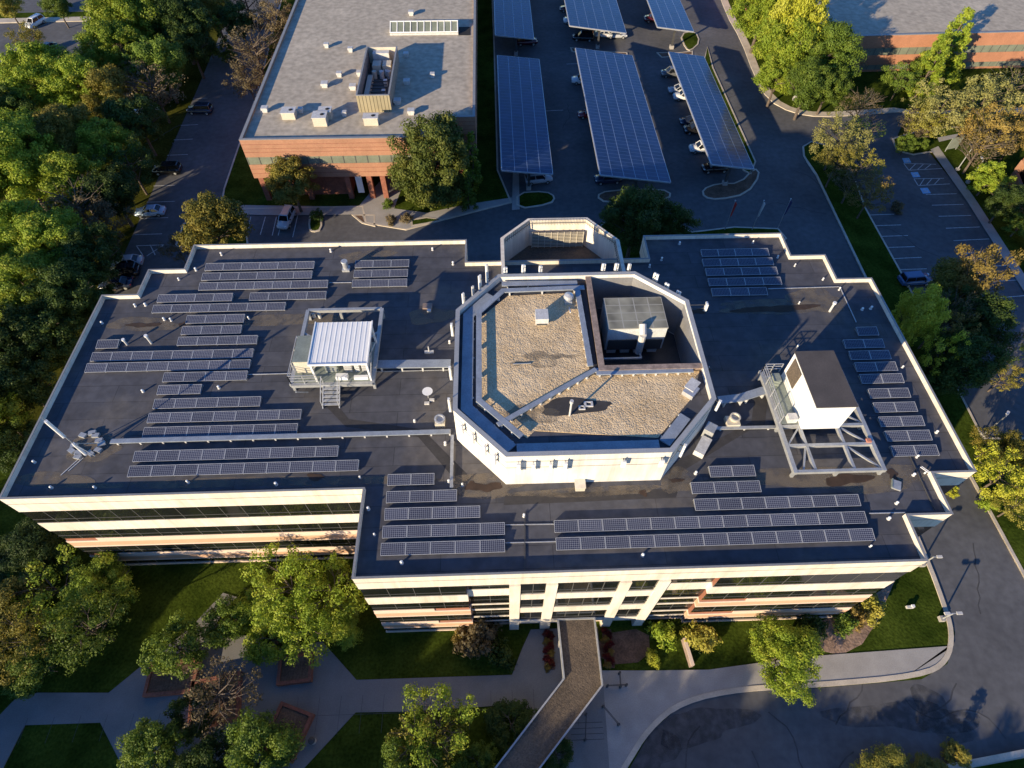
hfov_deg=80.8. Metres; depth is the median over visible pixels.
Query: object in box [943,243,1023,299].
tree
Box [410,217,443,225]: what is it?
kerb
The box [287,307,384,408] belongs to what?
equipment shelter
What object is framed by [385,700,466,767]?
tree
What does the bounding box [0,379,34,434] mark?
tree
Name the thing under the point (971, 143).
tree
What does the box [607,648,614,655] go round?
flower clump
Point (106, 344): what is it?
solar panel row
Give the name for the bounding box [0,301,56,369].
tree
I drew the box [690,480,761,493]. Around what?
solar panel row
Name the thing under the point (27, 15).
lawn
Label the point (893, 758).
tree
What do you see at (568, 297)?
roof fan
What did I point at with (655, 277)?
panel antenna
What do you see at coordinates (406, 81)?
vent hood
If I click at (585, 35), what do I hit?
parked car
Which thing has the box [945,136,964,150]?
notice board
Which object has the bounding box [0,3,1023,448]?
ground
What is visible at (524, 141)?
solar carport
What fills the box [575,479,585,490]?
roof door box
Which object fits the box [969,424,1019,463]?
tree
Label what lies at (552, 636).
flower clump
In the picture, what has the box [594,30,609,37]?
parked car
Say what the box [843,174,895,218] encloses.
tree
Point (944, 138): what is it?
pavement
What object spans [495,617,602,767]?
entrance canopy
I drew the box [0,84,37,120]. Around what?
tree
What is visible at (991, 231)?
pavement
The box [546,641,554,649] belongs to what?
flower clump
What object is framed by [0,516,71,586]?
tree
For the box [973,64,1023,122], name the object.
tree
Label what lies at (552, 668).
flower bed
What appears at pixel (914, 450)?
solar panel row
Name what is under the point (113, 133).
tree
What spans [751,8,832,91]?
tree
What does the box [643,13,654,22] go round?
parked car
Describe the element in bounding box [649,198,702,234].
tree
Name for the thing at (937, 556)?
street lamp
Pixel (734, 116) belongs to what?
kerb
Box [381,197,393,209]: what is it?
shrub
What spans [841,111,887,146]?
tree
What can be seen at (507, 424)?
cable tray
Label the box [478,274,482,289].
panel antenna
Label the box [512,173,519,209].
pavement
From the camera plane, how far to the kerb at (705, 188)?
101.58 m
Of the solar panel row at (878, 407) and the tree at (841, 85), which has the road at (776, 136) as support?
the tree at (841, 85)
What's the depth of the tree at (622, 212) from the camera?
83.98 m
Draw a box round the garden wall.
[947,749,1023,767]
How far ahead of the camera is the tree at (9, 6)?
132.26 m
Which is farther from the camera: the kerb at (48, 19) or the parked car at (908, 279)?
the kerb at (48, 19)
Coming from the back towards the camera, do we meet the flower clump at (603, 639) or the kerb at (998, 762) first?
the flower clump at (603, 639)
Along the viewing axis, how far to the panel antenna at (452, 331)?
56.32 m
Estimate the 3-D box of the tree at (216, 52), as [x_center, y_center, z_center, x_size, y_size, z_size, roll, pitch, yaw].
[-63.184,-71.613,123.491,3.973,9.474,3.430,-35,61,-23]
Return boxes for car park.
[832,130,1023,436]
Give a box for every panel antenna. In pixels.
[447,397,452,411]
[448,366,453,379]
[450,323,454,335]
[460,423,465,433]
[462,292,466,303]
[471,432,475,443]
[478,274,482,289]
[483,444,488,455]
[485,264,490,282]
[493,453,498,464]
[516,461,520,473]
[521,264,524,273]
[532,461,534,472]
[549,461,551,472]
[563,460,567,472]
[601,263,605,271]
[614,263,618,271]
[620,458,626,467]
[652,272,659,281]
[658,457,664,466]
[677,443,686,456]
[691,302,708,311]
[713,399,721,410]
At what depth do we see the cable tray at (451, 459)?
52.96 m
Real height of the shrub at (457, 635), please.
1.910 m
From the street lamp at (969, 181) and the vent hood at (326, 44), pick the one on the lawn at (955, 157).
the street lamp at (969, 181)
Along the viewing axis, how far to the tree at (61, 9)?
130.70 m
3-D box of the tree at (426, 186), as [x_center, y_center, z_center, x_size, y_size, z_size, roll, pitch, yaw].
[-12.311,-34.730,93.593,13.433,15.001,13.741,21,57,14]
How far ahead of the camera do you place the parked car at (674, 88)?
118.94 m
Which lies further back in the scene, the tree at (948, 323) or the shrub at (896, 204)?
the shrub at (896, 204)
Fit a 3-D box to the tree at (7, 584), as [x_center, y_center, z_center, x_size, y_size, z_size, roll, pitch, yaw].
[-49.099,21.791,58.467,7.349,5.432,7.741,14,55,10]
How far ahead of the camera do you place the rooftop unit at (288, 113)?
93.89 m
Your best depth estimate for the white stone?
61.14 m
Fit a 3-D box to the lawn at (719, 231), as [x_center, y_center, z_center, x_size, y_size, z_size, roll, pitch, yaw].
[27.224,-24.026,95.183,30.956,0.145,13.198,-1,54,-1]
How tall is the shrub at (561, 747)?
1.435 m
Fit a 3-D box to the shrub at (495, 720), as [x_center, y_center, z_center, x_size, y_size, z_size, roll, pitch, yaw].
[-0.047,30.593,54.279,5.062,2.195,4.864,30,59,20]
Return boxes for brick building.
[239,0,476,199]
[745,0,1023,71]
[1008,159,1023,211]
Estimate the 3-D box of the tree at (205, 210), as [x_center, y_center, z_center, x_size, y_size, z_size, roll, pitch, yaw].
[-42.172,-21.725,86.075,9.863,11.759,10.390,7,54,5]
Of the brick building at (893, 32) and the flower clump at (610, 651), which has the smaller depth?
the flower clump at (610, 651)
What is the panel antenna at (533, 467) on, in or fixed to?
attached to the office building at (736, 343)
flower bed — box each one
[544,631,554,669]
[602,629,614,667]
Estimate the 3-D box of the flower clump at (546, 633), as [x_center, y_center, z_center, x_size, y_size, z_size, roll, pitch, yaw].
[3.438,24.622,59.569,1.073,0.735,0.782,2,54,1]
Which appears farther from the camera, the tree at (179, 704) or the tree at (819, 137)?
the tree at (819, 137)
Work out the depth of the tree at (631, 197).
93.26 m
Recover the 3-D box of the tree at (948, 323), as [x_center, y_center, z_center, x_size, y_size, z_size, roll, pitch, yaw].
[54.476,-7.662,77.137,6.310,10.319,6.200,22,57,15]
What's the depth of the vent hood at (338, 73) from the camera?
101.67 m
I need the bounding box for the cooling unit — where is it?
[600,297,668,359]
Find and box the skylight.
[390,20,469,35]
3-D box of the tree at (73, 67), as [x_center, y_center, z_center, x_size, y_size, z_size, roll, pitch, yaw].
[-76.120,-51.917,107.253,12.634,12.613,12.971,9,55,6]
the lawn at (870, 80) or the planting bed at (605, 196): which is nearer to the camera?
the planting bed at (605, 196)
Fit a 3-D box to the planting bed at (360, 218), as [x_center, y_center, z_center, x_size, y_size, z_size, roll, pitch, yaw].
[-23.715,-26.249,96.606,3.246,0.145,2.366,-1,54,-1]
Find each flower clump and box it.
[542,629,551,635]
[542,637,550,644]
[542,646,549,653]
[542,654,550,661]
[544,663,551,673]
[545,633,555,640]
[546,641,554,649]
[547,649,554,658]
[547,658,554,666]
[600,626,608,633]
[600,635,609,642]
[602,652,610,660]
[603,644,610,652]
[603,661,611,668]
[605,640,614,646]
[606,631,612,639]
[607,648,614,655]
[608,655,614,666]
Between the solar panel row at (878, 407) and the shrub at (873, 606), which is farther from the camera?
the shrub at (873, 606)
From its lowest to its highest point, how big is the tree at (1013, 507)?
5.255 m
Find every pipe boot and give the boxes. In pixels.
[578,405,584,409]
[584,401,592,406]
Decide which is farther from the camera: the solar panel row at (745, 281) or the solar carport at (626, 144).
the solar carport at (626, 144)
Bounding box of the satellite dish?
[422,387,433,404]
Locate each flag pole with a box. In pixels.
[724,200,736,229]
[752,200,764,229]
[777,198,791,227]
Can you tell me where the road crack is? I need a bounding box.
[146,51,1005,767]
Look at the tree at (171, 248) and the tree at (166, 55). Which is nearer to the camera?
the tree at (171, 248)
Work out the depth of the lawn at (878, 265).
88.63 m
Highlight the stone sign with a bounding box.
[681,638,694,667]
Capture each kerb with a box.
[0,17,89,22]
[175,214,247,247]
[222,0,511,229]
[308,213,321,231]
[352,214,374,226]
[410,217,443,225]
[516,191,554,208]
[570,47,627,54]
[598,188,670,202]
[601,224,786,239]
[621,537,953,767]
[656,51,692,57]
[681,32,698,50]
[702,169,759,199]
[705,50,755,173]
[721,0,1023,116]
[802,141,1023,576]
[807,161,1023,577]
[892,125,997,154]
[972,757,1023,767]
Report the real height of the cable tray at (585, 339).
0.480 m
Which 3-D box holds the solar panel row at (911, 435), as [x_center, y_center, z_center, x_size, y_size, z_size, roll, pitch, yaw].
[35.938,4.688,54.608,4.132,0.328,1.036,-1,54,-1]
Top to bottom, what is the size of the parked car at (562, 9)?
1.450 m
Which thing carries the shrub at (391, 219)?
on the lawn at (243, 185)
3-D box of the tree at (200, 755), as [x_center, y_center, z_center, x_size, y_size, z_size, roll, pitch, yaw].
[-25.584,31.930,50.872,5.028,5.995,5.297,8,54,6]
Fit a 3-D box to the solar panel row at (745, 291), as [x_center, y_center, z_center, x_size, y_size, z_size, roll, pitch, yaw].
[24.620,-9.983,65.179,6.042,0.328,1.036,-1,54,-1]
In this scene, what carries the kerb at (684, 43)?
on the road at (776, 136)
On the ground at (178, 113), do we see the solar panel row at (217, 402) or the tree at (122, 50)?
the tree at (122, 50)
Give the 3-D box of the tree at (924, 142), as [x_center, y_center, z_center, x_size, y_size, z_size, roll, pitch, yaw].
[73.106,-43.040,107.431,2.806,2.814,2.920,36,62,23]
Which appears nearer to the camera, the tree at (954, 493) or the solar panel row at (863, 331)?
the solar panel row at (863, 331)
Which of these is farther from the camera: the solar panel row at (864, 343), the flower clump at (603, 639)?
the solar panel row at (864, 343)
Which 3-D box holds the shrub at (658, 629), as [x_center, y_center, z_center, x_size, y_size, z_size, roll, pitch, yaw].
[14.845,24.420,58.826,2.658,2.498,3.648,-21,57,-15]
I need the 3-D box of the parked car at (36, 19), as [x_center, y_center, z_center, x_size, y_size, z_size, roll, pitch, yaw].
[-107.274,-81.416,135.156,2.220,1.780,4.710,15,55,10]
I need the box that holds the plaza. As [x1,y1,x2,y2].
[0,593,608,767]
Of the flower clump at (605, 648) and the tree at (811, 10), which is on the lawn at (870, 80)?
the tree at (811, 10)
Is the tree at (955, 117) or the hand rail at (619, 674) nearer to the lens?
the hand rail at (619, 674)
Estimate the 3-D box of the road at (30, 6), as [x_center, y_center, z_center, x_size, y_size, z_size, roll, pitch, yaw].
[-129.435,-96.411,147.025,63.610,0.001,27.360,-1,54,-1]
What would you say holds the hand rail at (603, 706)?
on the pavement at (640, 703)
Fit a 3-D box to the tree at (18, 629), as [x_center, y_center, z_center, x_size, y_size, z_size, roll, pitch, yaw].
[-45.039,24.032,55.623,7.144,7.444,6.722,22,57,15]
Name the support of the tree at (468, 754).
on the lawn at (194, 590)
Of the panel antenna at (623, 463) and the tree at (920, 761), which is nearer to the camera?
the panel antenna at (623, 463)
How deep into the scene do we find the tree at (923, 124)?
103.67 m
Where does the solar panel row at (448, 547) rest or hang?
on the office building at (736, 343)
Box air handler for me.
[693,421,717,458]
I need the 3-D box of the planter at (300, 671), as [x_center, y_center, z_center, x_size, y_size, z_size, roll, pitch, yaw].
[-20.654,27.204,57.468,3.200,0.635,2.600,-5,54,-4]
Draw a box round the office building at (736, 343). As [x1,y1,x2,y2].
[0,217,976,632]
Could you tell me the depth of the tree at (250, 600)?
58.25 m
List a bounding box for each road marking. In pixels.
[135,98,1023,297]
[902,158,930,193]
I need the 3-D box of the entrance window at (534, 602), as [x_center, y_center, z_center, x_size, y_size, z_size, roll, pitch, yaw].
[1.736,19.326,53.186,2.100,2.530,0.110,-1,54,-1]
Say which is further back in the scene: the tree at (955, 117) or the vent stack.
the tree at (955, 117)
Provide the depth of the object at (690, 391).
51.94 m
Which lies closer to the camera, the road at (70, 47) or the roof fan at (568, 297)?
the roof fan at (568, 297)
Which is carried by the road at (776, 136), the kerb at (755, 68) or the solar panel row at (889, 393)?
the kerb at (755, 68)
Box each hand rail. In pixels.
[584,713,586,741]
[602,705,619,725]
[606,683,627,687]
[618,671,621,688]
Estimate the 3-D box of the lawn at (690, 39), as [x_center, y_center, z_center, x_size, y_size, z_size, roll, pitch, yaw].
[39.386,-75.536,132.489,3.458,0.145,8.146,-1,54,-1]
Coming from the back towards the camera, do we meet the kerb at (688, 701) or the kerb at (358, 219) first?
the kerb at (358, 219)
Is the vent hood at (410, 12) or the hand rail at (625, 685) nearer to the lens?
the hand rail at (625, 685)
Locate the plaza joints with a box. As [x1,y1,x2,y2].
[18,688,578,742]
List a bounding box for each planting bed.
[355,215,373,224]
[599,190,668,200]
[599,629,649,663]
[659,52,691,56]
[704,170,757,197]
[816,580,894,653]
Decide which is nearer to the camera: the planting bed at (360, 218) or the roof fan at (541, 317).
the roof fan at (541, 317)
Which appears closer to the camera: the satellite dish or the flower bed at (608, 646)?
the satellite dish
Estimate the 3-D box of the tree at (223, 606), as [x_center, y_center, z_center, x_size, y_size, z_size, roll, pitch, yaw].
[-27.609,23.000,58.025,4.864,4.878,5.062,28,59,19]
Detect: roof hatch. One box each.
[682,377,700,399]
[891,478,900,490]
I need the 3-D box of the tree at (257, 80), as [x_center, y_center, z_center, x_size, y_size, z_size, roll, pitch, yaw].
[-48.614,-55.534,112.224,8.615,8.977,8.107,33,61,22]
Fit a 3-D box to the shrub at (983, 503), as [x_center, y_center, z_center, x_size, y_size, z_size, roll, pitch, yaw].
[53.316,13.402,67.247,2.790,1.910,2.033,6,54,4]
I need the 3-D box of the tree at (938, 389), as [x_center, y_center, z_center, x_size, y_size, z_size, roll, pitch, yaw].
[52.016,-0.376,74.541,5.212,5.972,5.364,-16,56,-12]
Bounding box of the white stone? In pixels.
[905,604,914,608]
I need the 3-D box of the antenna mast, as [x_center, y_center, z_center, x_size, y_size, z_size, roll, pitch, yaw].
[-37.950,4.254,51.028,3.147,6.300,4.502,-1,54,-1]
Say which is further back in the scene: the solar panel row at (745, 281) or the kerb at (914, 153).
the kerb at (914, 153)
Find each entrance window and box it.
[519,612,541,619]
[520,583,545,593]
[520,599,543,606]
[551,610,606,618]
[554,597,612,605]
[557,581,619,592]
[615,609,640,616]
[622,596,648,603]
[629,580,658,589]
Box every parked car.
[25,13,45,28]
[43,41,57,48]
[97,276,133,289]
[109,262,141,277]
[111,254,144,266]
[134,204,166,217]
[152,161,182,175]
[186,102,213,114]
[277,204,296,229]
[517,37,537,46]
[524,173,552,185]
[559,5,565,12]
[563,17,568,24]
[571,73,581,84]
[572,30,593,41]
[577,109,587,119]
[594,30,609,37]
[594,174,622,185]
[606,32,626,38]
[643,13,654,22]
[660,66,676,77]
[667,84,680,93]
[672,89,685,101]
[679,115,693,125]
[683,122,697,134]
[688,140,704,153]
[701,162,727,173]
[897,270,930,286]
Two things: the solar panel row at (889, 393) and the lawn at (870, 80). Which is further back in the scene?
the lawn at (870, 80)
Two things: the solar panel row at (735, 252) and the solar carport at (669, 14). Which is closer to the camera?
the solar panel row at (735, 252)
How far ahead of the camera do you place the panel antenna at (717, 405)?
51.22 m
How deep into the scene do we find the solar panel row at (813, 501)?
50.67 m
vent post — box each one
[144,334,152,343]
[828,301,836,311]
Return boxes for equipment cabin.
[757,350,886,476]
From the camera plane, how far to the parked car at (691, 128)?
110.59 m
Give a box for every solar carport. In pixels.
[494,0,533,55]
[497,55,552,190]
[564,0,625,48]
[575,48,670,195]
[647,0,693,48]
[668,52,753,185]
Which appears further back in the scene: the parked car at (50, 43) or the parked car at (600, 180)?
the parked car at (50, 43)
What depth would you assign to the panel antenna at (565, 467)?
48.67 m
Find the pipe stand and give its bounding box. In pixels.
[424,346,433,353]
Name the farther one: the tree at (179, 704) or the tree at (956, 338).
the tree at (956, 338)
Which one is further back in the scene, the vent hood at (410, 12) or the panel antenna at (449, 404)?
the vent hood at (410, 12)
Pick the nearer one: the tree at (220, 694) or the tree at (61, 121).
the tree at (220, 694)
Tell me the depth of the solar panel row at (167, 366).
58.95 m
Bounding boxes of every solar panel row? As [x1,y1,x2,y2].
[84,359,251,372]
[90,349,254,361]
[95,339,120,348]
[127,460,359,476]
[132,446,339,461]
[142,423,298,437]
[147,409,302,422]
[151,302,286,313]
[152,396,261,408]
[156,384,203,394]
[157,293,233,302]
[162,371,248,382]
[177,335,258,345]
[181,325,242,334]
[185,314,245,323]
[198,280,328,290]
[201,271,312,280]
[204,261,314,270]
[249,291,326,300]
[352,279,407,287]
[353,269,408,277]
[355,259,409,267]
[380,539,504,555]
[382,522,504,537]
[384,506,479,520]
[386,489,456,502]
[387,473,434,485]
[554,511,867,532]
[555,528,875,549]
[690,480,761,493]
[693,494,860,510]
[700,248,769,256]
[702,257,773,266]
[705,267,777,275]
[707,277,781,286]
[708,465,755,477]
[710,287,767,296]
[842,339,884,348]
[847,350,891,359]
[853,362,897,371]
[855,327,878,335]
[858,373,904,383]
[866,388,910,398]
[871,402,917,412]
[877,416,924,426]
[883,430,932,441]
[889,445,939,456]
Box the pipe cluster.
[312,313,321,318]
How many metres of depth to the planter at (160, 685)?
56.48 m
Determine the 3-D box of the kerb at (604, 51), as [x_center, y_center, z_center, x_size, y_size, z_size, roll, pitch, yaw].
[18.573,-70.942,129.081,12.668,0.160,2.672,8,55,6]
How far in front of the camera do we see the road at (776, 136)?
107.06 m
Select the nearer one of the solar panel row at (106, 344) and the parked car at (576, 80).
the solar panel row at (106, 344)
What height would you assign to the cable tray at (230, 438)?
0.440 m
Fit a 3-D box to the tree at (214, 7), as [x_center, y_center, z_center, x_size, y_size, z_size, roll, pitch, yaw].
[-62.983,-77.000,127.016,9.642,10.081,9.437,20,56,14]
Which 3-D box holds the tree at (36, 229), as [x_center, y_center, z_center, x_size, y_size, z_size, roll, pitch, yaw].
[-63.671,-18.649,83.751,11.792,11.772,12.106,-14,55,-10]
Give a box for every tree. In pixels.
[0,0,24,24]
[0,39,78,108]
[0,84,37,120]
[0,106,55,159]
[0,113,66,211]
[0,172,11,202]
[0,198,55,257]
[0,205,96,259]
[0,244,70,323]
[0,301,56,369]
[0,346,56,418]
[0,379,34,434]
[0,418,36,475]
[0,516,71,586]
[0,549,57,599]
[0,569,48,644]
[0,599,69,685]
[0,630,76,701]
[1,542,92,635]
[4,20,45,45]
[11,308,84,371]
[18,256,110,331]
[26,101,111,171]
[34,149,104,220]
[37,0,73,27]
[37,50,105,117]
[37,172,114,235]
[38,589,131,676]
[47,221,124,290]
[54,550,140,625]
[63,278,116,316]
[66,195,135,254]
[72,18,142,92]
[72,164,140,226]
[73,116,141,165]
[78,63,136,123]
[80,0,169,45]
[90,133,160,194]
[100,93,169,155]
[112,42,153,96]
[114,717,194,767]
[118,60,187,122]
[122,33,188,103]
[136,609,208,680]
[137,0,215,64]
[157,232,191,263]
[161,21,218,78]
[162,682,215,741]
[171,726,233,767]
[172,190,254,252]
[181,653,263,741]
[194,0,233,42]
[200,593,253,650]
[206,35,220,58]
[212,14,237,62]
[218,0,261,50]
[221,61,265,100]
[222,21,281,76]
[222,705,305,767]
[229,572,290,630]
[230,0,260,26]
[239,542,336,637]
[239,612,300,666]
[244,0,291,39]
[264,154,320,212]
[265,33,280,48]
[267,596,344,668]
[290,550,368,635]
[307,591,363,651]
[309,208,323,220]
[379,734,442,767]
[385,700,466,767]
[386,110,473,210]
[400,681,486,767]
[454,739,497,767]
[459,169,478,211]
[461,130,482,192]
[597,183,668,257]
[617,189,642,210]
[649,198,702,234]
[726,0,791,53]
[746,613,793,659]
[747,615,823,698]
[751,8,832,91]
[751,54,803,107]
[755,638,822,708]
[764,0,829,78]
[783,54,837,119]
[793,16,866,79]
[809,105,875,169]
[812,66,854,114]
[812,141,859,186]
[827,162,880,202]
[837,88,885,129]
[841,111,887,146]
[842,142,886,182]
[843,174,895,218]
[845,42,870,67]
[849,741,906,767]
[880,60,922,100]
[891,282,952,346]
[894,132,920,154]
[897,109,933,142]
[900,36,952,97]
[901,78,981,137]
[901,750,948,767]
[903,98,954,140]
[908,6,975,84]
[915,134,929,149]
[917,288,981,348]
[917,325,971,376]
[918,360,959,396]
[922,327,1014,398]
[925,256,982,301]
[926,310,981,357]
[938,284,1019,343]
[939,736,971,767]
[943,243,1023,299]
[946,485,959,498]
[947,72,1023,136]
[954,123,1018,173]
[955,101,1023,162]
[966,159,1017,195]
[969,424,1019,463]
[972,440,1023,504]
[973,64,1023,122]
[980,324,1023,365]
[983,182,1023,223]
[983,360,1023,392]
[988,482,1023,529]
[992,114,1023,162]
[992,429,1023,473]
[1001,211,1023,237]
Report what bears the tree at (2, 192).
on the ground at (178, 113)
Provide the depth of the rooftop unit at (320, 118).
92.68 m
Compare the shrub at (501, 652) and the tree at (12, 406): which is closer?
the shrub at (501, 652)
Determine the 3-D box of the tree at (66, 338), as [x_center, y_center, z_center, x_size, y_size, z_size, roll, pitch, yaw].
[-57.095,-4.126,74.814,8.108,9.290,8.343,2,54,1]
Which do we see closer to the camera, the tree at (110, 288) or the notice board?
the tree at (110, 288)
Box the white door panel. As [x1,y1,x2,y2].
[355,176,364,192]
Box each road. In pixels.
[0,19,93,46]
[0,43,92,58]
[6,0,87,12]
[114,0,1023,293]
[630,264,1023,767]
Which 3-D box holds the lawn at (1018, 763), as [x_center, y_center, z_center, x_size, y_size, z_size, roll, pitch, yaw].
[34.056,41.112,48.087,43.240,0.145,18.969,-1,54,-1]
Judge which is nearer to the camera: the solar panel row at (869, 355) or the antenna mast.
the antenna mast
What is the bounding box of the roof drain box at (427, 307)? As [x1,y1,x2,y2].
[422,303,431,311]
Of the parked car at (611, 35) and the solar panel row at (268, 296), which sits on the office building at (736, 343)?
the solar panel row at (268, 296)
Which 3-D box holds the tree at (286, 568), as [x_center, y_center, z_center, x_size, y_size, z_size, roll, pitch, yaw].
[-21.394,19.757,57.724,8.825,9.196,8.304,13,55,9]
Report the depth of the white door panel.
97.64 m
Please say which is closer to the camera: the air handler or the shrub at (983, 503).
the air handler
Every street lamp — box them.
[919,555,942,566]
[937,611,962,621]
[955,147,972,170]
[965,156,983,183]
[979,411,1009,436]
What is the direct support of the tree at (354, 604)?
on the lawn at (194, 590)
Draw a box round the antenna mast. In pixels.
[40,416,105,474]
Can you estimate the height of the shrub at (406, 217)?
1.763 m
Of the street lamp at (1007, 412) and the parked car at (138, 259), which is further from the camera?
the parked car at (138, 259)
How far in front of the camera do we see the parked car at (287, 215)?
94.91 m
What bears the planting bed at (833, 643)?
on the lawn at (194, 590)
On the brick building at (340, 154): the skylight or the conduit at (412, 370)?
the skylight
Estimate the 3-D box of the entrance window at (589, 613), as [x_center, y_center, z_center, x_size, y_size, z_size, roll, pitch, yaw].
[6.272,21.629,56.622,5.100,2.790,0.110,-1,54,-1]
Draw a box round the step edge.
[571,722,603,740]
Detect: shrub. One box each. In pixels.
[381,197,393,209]
[385,214,396,225]
[399,212,412,223]
[451,627,468,653]
[453,619,502,659]
[483,697,538,751]
[487,635,517,672]
[544,737,573,767]
[644,619,676,652]
[645,647,660,669]
[679,619,722,653]
[796,613,828,640]
[832,612,859,638]
[846,605,869,632]
[858,593,886,628]
[890,200,904,214]
[974,495,999,511]
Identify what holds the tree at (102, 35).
on the ground at (178, 113)
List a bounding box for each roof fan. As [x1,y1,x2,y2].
[535,309,548,325]
[564,292,573,312]
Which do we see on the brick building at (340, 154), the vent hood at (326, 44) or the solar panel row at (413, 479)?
the vent hood at (326, 44)
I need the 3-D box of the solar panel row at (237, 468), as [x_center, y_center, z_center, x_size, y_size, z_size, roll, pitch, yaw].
[-23.327,7.353,52.463,19.862,0.328,1.036,-1,54,-1]
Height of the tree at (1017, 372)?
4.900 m
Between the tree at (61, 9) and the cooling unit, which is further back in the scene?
the tree at (61, 9)
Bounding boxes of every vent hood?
[260,105,267,112]
[297,106,302,112]
[320,80,327,87]
[323,42,328,47]
[336,71,341,76]
[341,110,346,116]
[347,46,352,52]
[349,83,356,90]
[393,97,400,104]
[403,51,408,57]
[403,78,409,84]
[407,107,414,114]
[408,10,413,15]
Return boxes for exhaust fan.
[341,259,349,271]
[434,414,444,427]
[724,412,740,425]
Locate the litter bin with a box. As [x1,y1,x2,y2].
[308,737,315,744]
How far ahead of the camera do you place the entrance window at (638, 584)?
50.09 m
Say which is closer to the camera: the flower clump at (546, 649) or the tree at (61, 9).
the flower clump at (546, 649)
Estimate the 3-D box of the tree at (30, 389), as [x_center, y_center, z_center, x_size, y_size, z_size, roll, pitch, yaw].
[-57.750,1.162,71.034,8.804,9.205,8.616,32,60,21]
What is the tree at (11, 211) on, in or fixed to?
on the ground at (178, 113)
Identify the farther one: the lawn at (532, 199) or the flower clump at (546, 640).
the lawn at (532, 199)
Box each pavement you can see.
[236,176,511,227]
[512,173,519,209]
[513,645,953,767]
[931,146,1023,289]
[938,134,964,141]
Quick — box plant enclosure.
[356,46,398,111]
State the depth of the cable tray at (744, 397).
56.43 m
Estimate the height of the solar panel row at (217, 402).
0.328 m
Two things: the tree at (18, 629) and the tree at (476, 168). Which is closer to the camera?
the tree at (18, 629)
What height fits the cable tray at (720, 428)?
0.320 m
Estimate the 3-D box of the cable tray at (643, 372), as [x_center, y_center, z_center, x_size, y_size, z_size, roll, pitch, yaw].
[11.732,-1.152,53.454,8.604,0.440,0.874,-1,54,-1]
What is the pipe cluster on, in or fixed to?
on the office building at (736, 343)
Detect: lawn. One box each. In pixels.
[0,12,87,17]
[0,462,954,767]
[177,215,245,245]
[224,0,507,212]
[310,217,319,229]
[412,218,439,224]
[519,192,552,206]
[603,211,783,257]
[682,32,697,48]
[705,47,754,171]
[728,0,1023,111]
[804,142,1023,568]
[894,125,1023,272]
[974,758,1023,767]
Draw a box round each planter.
[142,658,200,697]
[187,671,242,727]
[261,701,314,762]
[276,652,313,686]
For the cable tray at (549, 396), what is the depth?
51.49 m
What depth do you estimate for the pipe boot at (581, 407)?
51.29 m
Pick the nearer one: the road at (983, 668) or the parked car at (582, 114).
the road at (983, 668)
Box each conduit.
[247,373,290,374]
[377,369,448,371]
[505,524,553,524]
[505,541,555,542]
[524,511,524,569]
[768,286,838,288]
[840,289,856,321]
[869,512,904,513]
[910,456,934,509]
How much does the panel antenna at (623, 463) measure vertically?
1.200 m
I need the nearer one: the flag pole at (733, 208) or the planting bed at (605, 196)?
the flag pole at (733, 208)
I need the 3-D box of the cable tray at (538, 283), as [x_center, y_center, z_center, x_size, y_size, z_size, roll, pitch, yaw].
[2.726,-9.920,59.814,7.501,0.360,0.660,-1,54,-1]
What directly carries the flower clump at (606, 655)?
in the flower bed at (608, 646)
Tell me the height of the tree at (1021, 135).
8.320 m
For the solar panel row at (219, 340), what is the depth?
60.88 m
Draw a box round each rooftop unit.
[280,106,296,119]
[311,111,328,126]
[318,106,332,119]
[362,113,378,125]
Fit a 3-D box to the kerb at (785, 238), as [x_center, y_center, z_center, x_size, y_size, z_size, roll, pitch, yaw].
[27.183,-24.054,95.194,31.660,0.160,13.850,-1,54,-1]
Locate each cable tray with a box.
[110,429,450,444]
[377,359,450,371]
[450,435,453,487]
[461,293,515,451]
[476,285,584,438]
[496,367,597,427]
[502,280,577,287]
[517,440,659,451]
[575,289,592,366]
[596,368,693,376]
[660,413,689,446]
[716,425,775,430]
[717,387,765,406]
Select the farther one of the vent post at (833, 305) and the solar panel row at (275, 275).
the solar panel row at (275, 275)
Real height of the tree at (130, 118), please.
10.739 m
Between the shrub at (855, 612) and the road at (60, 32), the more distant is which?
the road at (60, 32)
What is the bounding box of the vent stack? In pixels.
[569,399,573,415]
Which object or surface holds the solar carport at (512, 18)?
on the road at (776, 136)
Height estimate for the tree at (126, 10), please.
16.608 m
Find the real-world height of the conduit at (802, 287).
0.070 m
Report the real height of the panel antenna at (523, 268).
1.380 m
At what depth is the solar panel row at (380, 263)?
67.50 m
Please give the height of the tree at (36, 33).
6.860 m
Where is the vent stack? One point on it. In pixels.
(571, 402)
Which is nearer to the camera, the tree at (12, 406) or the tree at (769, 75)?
the tree at (12, 406)
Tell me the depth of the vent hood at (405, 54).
105.62 m
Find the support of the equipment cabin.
on the office building at (736, 343)

